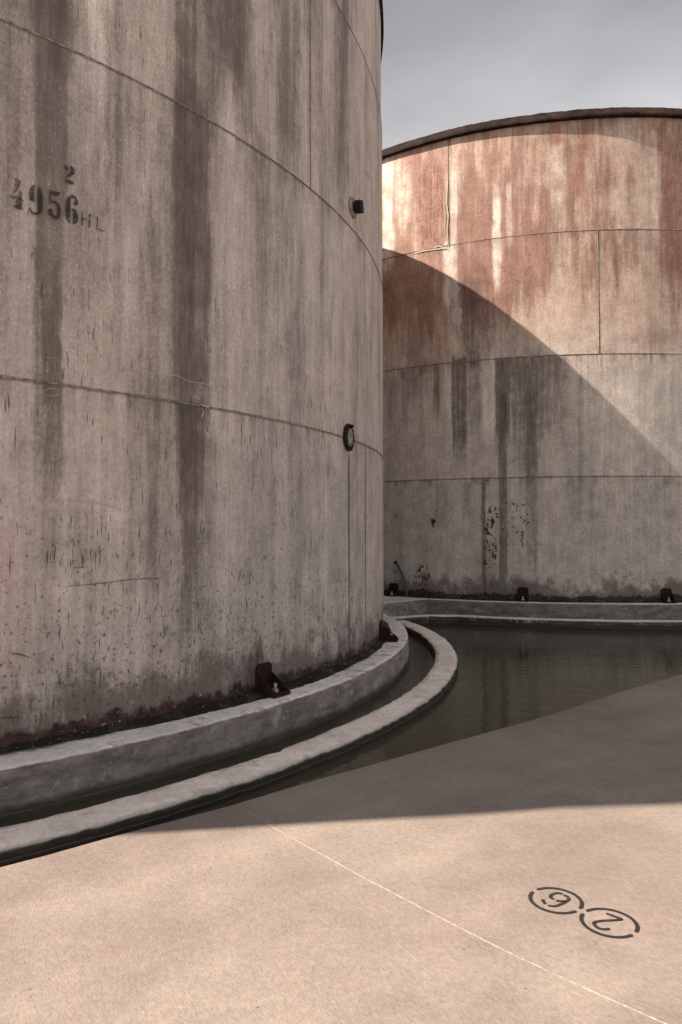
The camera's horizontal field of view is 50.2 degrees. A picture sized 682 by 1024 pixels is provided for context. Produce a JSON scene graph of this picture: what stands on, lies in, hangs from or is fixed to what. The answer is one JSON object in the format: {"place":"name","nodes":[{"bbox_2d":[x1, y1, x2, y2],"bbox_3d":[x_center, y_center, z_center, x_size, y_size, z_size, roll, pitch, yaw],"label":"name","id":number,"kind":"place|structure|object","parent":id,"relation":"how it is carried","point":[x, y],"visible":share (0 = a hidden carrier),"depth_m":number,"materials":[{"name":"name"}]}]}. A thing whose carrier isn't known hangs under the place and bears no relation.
{"place":"outdoors","nodes":[
{"label":"outdoors","id":0,"kind":"place"},
{"bbox_2d":[0,675,681,1023],"bbox_3d":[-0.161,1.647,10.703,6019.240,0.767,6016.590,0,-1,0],"label":"pavement","id":1,"kind":"structure","parent":0,"point":[332,885],"depth_m":1.97,"materials":[{"name":"concrete"}]},
{"bbox_2d":[7,780,624,1021],"bbox_3d":[-0.030,1.052,2.176,2.366,0.002,1.496,0,-1,0],"label":"grit","id":2,"kind":"object","parent":1,"relation":"on","point":[360,968],"visible":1,"depth_m":1.71,"materials":[{"name":"brown stone"}]},
{"bbox_2d":[0,624,681,828],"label":"water","id":3,"kind":"structure","parent":0,"point":[507,676],"depth_m":5.35,"materials":[{"name":"black liquid"}]},
{"bbox_2d":[0,614,408,821],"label":"tank plinth","id":4,"kind":"structure","parent":3,"relation":"in","point":[42,778],"depth_m":3.40,"materials":[{"name":"concrete"}]},
{"bbox_2d":[0,621,390,753],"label":"dirt strip","id":5,"kind":"object","parent":4,"relation":"on","point":[212,706],"visible":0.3,"depth_m":3.66,"materials":[{"name":"brown soil"}]},
{"bbox_2d":[2,593,679,749],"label":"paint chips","id":6,"kind":"object","parent":5,"relation":"on","point":[357,656],"visible":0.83,"depth_m":6.24,"materials":[{"name":"brown paint"}]},
{"bbox_2d":[0,0,398,744],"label":"wine tank","id":7,"kind":"object","parent":4,"relation":"on","point":[190,372],"visible":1,"depth_m":3.72,"materials":[{"name":"paint"}]},
{"bbox_2d":[0,620,457,866],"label":"channel kerb","id":8,"kind":"structure","parent":3,"relation":"in","point":[26,841],"depth_m":3.11,"materials":[{"name":"concrete"}]},
{"bbox_2d":[383,595,681,619],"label":"tank plinth","id":9,"kind":"structure","parent":3,"relation":"in","point":[398,606],"depth_m":8.69,"materials":[{"name":"grey concrete"}]},
{"bbox_2d":[394,561,407,595],"bbox_3d":[0.780,0.862,9.461,0.038,0.455,0.240,1,-2,-43],"label":"hose","id":10,"kind":"object","parent":9,"relation":"on","point":[402,574],"visible":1,"depth_m":9.43,"materials":[{"name":"rubber"}]},
{"bbox_2d":[382,107,681,602],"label":"wine tank","id":11,"kind":"object","parent":9,"relation":"on","point":[532,348],"visible":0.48,"depth_m":8.90,"materials":[{"name":"paint"}]},
{"bbox_2d":[383,594,681,602],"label":"dirt strip","id":12,"kind":"object","parent":9,"relation":"on","point":[574,601],"visible":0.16,"depth_m":8.78,"materials":[{"name":"brown soil"}]},
{"bbox_2d":[391,614,681,629],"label":"channel kerb","id":13,"kind":"structure","parent":9,"relation":"attached to","point":[595,624],"depth_m":8.43,"materials":[{"name":"grey concrete"}]},
{"bbox_2d":[381,0,681,149],"label":"sky","id":14,"kind":"structure","parent":0,"point":[446,64],"materials":[{"name":"grey"}]}
]}

